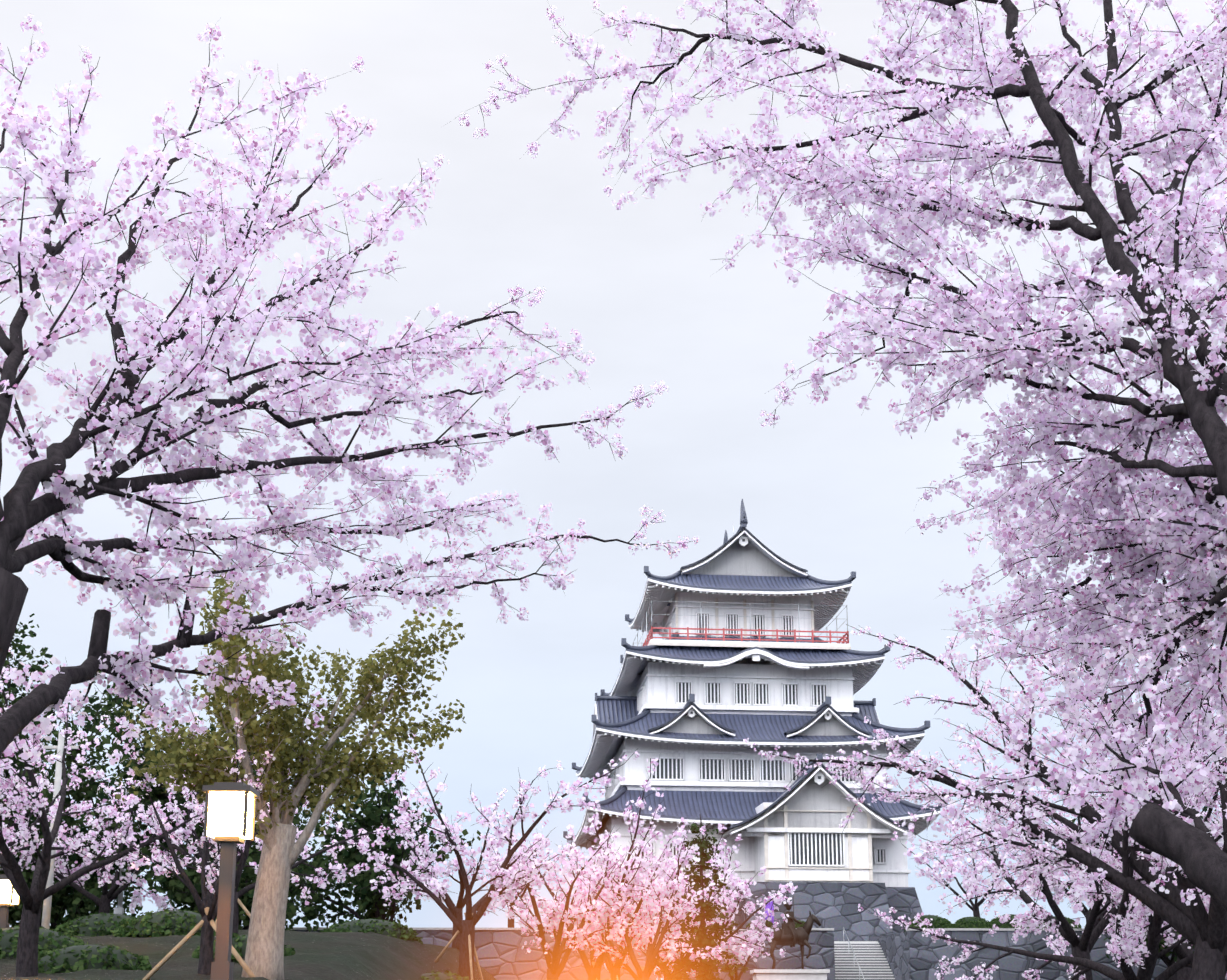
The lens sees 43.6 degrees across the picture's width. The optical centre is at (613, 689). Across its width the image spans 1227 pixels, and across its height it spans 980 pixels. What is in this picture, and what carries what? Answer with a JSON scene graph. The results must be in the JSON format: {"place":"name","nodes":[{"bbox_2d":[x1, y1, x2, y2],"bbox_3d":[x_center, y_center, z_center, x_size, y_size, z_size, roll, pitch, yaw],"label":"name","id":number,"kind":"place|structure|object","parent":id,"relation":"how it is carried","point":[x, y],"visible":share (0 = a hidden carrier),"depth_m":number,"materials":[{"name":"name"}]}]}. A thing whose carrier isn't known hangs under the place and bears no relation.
{"place":"outdoors","nodes":[
{"label":"outdoors","id":0,"kind":"place"},
{"bbox_2d":[0,930,496,979],"bbox_3d":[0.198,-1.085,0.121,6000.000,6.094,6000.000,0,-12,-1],"label":"ground","id":1,"kind":"structure","parent":0,"point":[345,956],"depth_m":34.06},
{"bbox_2d":[0,874,19,928],"bbox_3d":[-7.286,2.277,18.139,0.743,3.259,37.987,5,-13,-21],"label":"park lamp","id":2,"kind":"object","parent":1,"relation":"on","point":[9,896],"visible":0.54,"depth_m":35.17,"materials":[{"name":"white glass"}]},
{"bbox_2d":[0,635,43,857],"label":"evergreen wood","id":3,"kind":"object","parent":1,"relation":"on","point":[30,657],"visible":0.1,"depth_m":58.17,"materials":[{"name":"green plant"}]},
{"bbox_2d":[0,708,61,843],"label":"sakura wood","id":4,"kind":"object","parent":1,"relation":"on","point":[5,802],"visible":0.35,"depth_m":40.22,"materials":[{"name":"pink plant"}]},
{"bbox_2d":[1,715,110,856],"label":"sakura wood","id":5,"kind":"object","parent":1,"relation":"on","point":[79,759],"visible":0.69,"depth_m":31.45,"materials":[{"name":"pink plant"}]},
{"bbox_2d":[41,732,78,928],"bbox_3d":[-14.462,3.864,39.631,0.900,5.602,0.220,0,-12,-1],"label":"concrete pole","id":6,"kind":"object","parent":1,"relation":"on","point":[46,914],"visible":0.47,"depth_m":39.65,"materials":[{"name":"grey concrete"}]},
{"bbox_2d":[0,720,156,928],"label":"evergreen wood","id":7,"kind":"object","parent":1,"relation":"on","point":[72,902],"visible":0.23,"depth_m":75.14,"materials":[{"name":"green plant"}]},
{"bbox_2d":[0,613,167,856],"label":"evergreen wood","id":8,"kind":"object","parent":1,"relation":"on","point":[72,756],"visible":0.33,"depth_m":52.36,"materials":[{"name":"green plant"}]},
{"bbox_2d":[9,739,193,913],"bbox_3d":[-20.065,6.365,61.459,9.098,7.829,7.411,-8,-14,33],"label":"sakura wood","id":9,"kind":"object","parent":1,"relation":"on","point":[109,896],"visible":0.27,"depth_m":60.87,"materials":[{"name":"pink plant"}]},
{"bbox_2d":[0,647,217,976],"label":"sakura wood","id":10,"kind":"object","parent":1,"relation":"on","point":[36,895],"visible":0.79,"depth_m":26.68,"materials":[{"name":"pink plant"}]},
{"bbox_2d":[107,673,161,913],"bbox_3d":[-20.261,5.111,63.825,2.411,12.026,1.169,0,-12,-1],"label":"loudspeaker pole","id":11,"kind":"object","parent":1,"relation":"on","point":[119,909],"visible":0.02,"depth_m":62.98,"materials":[{"name":"grey"}]},
{"bbox_2d":[104,712,275,979],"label":"sakura wood","id":12,"kind":"object","parent":1,"relation":"on","point":[206,924],"visible":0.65,"depth_m":23.93,"materials":[{"name":"pink plant"}]},
{"bbox_2d":[70,671,365,907],"bbox_3d":[-15.168,4.531,57.585,9.412,10.208,9.839,-3,-12,12],"label":"evergreen wood","id":13,"kind":"object","parent":1,"relation":"on","point":[254,854],"visible":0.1,"depth_m":56.31,"materials":[{"name":"green plant"}]},
{"bbox_2d":[202,782,259,979],"bbox_3d":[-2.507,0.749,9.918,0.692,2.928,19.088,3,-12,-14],"label":"park lamp","id":14,"kind":"object","parent":1,"relation":"on","point":[229,819],"visible":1,"depth_m":18.65,"materials":[{"name":"grey paint"}]},
{"bbox_2d":[0,909,468,979],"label":"bank shrub","id":15,"kind":"object","parent":1,"relation":"on","point":[61,949],"visible":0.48,"depth_m":36.81,"materials":[{"name":"green plant"}]},
{"bbox_2d":[146,712,326,907],"bbox_3d":[-11.639,4.215,47.224,5.915,7.270,6.146,0,-12,-1],"label":"sakura wood","id":16,"kind":"object","parent":1,"relation":"on","point":[192,831],"visible":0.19,"depth_m":47.67,"materials":[{"name":"pink plant"}]},
{"bbox_2d":[106,760,387,930],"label":"evergreen wood","id":17,"kind":"object","parent":1,"relation":"on","point":[167,885],"visible":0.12,"depth_m":73.80,"materials":[{"name":"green plant"}]},
{"bbox_2d":[87,720,421,934],"bbox_3d":[-8.329,3.655,37.383,5.167,5.841,7.261,-9,-15,35],"label":"sakura wood","id":18,"kind":"object","parent":1,"relation":"on","point":[330,849],"visible":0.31,"depth_m":36.52,"materials":[{"name":"pink plant"}]},
{"bbox_2d":[115,562,465,979],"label":"camphor wood","id":19,"kind":"object","parent":1,"relation":"on","point":[281,851],"visible":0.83,"depth_m":25.16,"materials":[{"name":"green plant"}]},
{"bbox_2d":[0,14,699,773],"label":"sakura wood","id":20,"kind":"object","parent":1,"relation":"on","point":[28,510],"visible":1,"depth_m":8.84,"materials":[{"name":"pink plant"}]},
{"bbox_2d":[244,736,480,931],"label":"evergreen wood","id":21,"kind":"object","parent":1,"relation":"on","point":[376,815],"visible":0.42,"depth_m":68.91,"materials":[{"name":"green plant"}]},
{"bbox_2d":[324,808,450,917],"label":"sakura wood","id":22,"kind":"object","parent":1,"relation":"on","point":[443,849],"depth_m":90.76,"materials":[{"name":"pink plant"}]},
{"bbox_2d":[374,763,507,950],"bbox_3d":[-6.900,6.574,60.963,5.262,7.566,6.390,12,-17,-44],"label":"sakura wood","id":23,"kind":"object","parent":1,"relation":"on","point":[457,909],"visible":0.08,"depth_m":60.73,"materials":[{"name":"pink plant"}]},
{"bbox_2d":[324,733,639,979],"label":"sakura wood","id":24,"kind":"object","parent":1,"relation":"on","point":[476,912],"visible":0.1,"depth_m":43.17,"materials":[{"name":"pink plant"}]},
{"bbox_2d":[481,819,556,927],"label":"sakura wood","id":25,"kind":"object","parent":1,"relation":"on","point":[511,920],"depth_m":86.93,"materials":[{"name":"pink plant"}]},
{"bbox_2d":[468,784,626,979],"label":"sakura wood","id":26,"kind":"object","parent":1,"relation":"on","point":[560,909],"depth_m":48.46,"materials":[{"name":"pink plant"}]},
{"bbox_2d":[492,756,674,979],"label":"sakura wood","id":27,"kind":"object","parent":1,"relation":"on","point":[593,970],"depth_m":53.29,"materials":[{"name":"pink plant"}]},
{"bbox_2d":[542,817,689,979],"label":"cherry wood","id":28,"kind":"object","parent":1,"relation":"on","point":[613,968],"depth_m":56.87,"materials":[{"name":"pink plant"}]},
{"bbox_2d":[12,927,1226,979],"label":"terrace walls","id":29,"kind":"structure","parent":1,"relation":"on","point":[908,954],"depth_m":80.75,"materials":[{"name":"stone"}]},
{"bbox_2d":[567,846,675,920],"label":"cherry tree","id":30,"kind":"object","parent":1,"relation":"on","point":[632,860],"depth_m":86.36,"materials":[{"name":"pink plant"}]},
{"bbox_2d":[553,827,722,979],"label":"sakura wood","id":31,"kind":"object","parent":1,"relation":"on","point":[630,970],"depth_m":59.05,"materials":[{"name":"pink plant"}]},
{"bbox_2d":[550,809,730,979],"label":"cherry tree","id":32,"kind":"object","parent":1,"relation":"on","point":[655,944],"depth_m":51.24,"materials":[{"name":"pink plant"}]},
{"bbox_2d":[557,822,797,979],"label":"sakura wood","id":33,"kind":"object","parent":1,"relation":"on","point":[735,945],"depth_m":61.58,"materials":[{"name":"pink plant"}]},
{"bbox_2d":[655,814,747,979],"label":"conifer wood","id":34,"kind":"object","parent":1,"relation":"on","point":[705,969],"depth_m":55.36,"materials":[{"name":"green plant"}]},
{"bbox_2d":[636,833,767,974],"bbox_3d":[3.717,9.943,64.584,6.005,8.305,6.931,0,-12,-1],"label":"sakura wood","id":35,"kind":"object","parent":1,"relation":"on","point":[733,906],"depth_m":64.66,"materials":[{"name":"pink plant"}]},
{"bbox_2d":[685,885,785,979],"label":"sakura wood","id":36,"kind":"object","parent":1,"relation":"on","point":[763,937],"depth_m":66.79,"materials":[{"name":"pink plant"}]},
{"bbox_2d":[563,499,943,940],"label":"castle keep","id":37,"kind":"structure","parent":1,"relation":"on","point":[721,670],"depth_m":97.41,"materials":[{"name":"paint"}]},
{"bbox_2d":[764,897,773,924],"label":"nobori banner","id":38,"kind":"object","parent":1,"relation":"on","point":[769,906],"depth_m":83.91,"materials":[{"name":"purple fabric"}]},
{"bbox_2d":[750,896,829,979],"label":"equestrian statue","id":39,"kind":"object","parent":1,"relation":"on","point":[789,934],"depth_m":76.84,"materials":[{"name":"brown metal"}]},
{"bbox_2d":[445,0,1226,911],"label":"sakura wood","id":40,"kind":"object","parent":1,"relation":"on","point":[1179,532],"visible":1,"depth_m":9.72,"materials":[{"name":"pink plant"}]},
{"bbox_2d":[571,914,1129,931],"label":"hedge","id":41,"kind":"object","parent":1,"relation":"on","point":[964,922],"visible":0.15,"depth_m":82.03,"materials":[{"name":"green plant"}]},
{"bbox_2d":[891,829,1041,917],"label":"sakura wood","id":42,"kind":"object","parent":1,"relation":"on","point":[947,874],"visible":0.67,"depth_m":85.84,"materials":[{"name":"pink plant"}]},
{"bbox_2d":[738,436,1226,979],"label":"sakura wood","id":43,"kind":"object","parent":1,"relation":"on","point":[1200,928],"visible":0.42,"depth_m":25.35,"materials":[{"name":"pink plant"}]},
{"bbox_2d":[851,616,1226,930],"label":"sakura wood","id":44,"kind":"object","parent":1,"relation":"on","point":[1066,822],"visible":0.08,"depth_m":33.10,"materials":[{"name":"pink plant"}]},
{"bbox_2d":[857,707,1226,979],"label":"sakura wood","id":45,"kind":"object","parent":1,"relation":"on","point":[1155,926],"visible":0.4,"depth_m":29.60,"materials":[{"name":"plant"}]},
{"bbox_2d":[1002,812,1098,921],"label":"cherry blossoms","id":46,"kind":"object","parent":1,"relation":"on","point":[1052,889],"visible":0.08,"depth_m":86.99,"materials":[{"name":"pink plant"}]},
{"bbox_2d":[929,736,1219,979],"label":"cherry tree","id":47,"kind":"object","parent":1,"relation":"on","point":[1097,922],"visible":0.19,"depth_m":36.68,"materials":[{"name":"pink plant"}]},
{"bbox_2d":[990,786,1213,979],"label":"sakura wood","id":48,"kind":"object","parent":1,"relation":"on","point":[1182,950],"visible":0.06,"depth_m":45.27,"materials":[{"name":"pink plant"}]},
{"bbox_2d":[1045,740,1221,948],"bbox_3d":[23.237,6.703,60.232,8.615,10.838,10.654,8,-15,-34],"label":"evergreen wood","id":49,"kind":"object","parent":1,"relation":"on","point":[1102,794],"depth_m":61.65,"materials":[{"name":"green plant"}]},
{"bbox_2d":[1068,802,1215,979],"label":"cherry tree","id":50,"kind":"object","parent":1,"relation":"on","point":[1166,960],"visible":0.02,"depth_m":75.03,"materials":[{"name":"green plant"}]},
{"bbox_2d":[1155,865,1207,948],"bbox_3d":[19.236,4.006,37.655,9.136,8.822,9.928,9,-15,-36],"label":"sakura wood","id":51,"kind":"object","parent":1,"relation":"on","point":[1179,937],"depth_m":38.39,"materials":[{"name":"pink plant"}]},
{"bbox_2d":[0,0,1226,927],"label":"sky","id":52,"kind":"structure","parent":0,"point":[834,491],"materials":[{"name":"white"}]}
]}

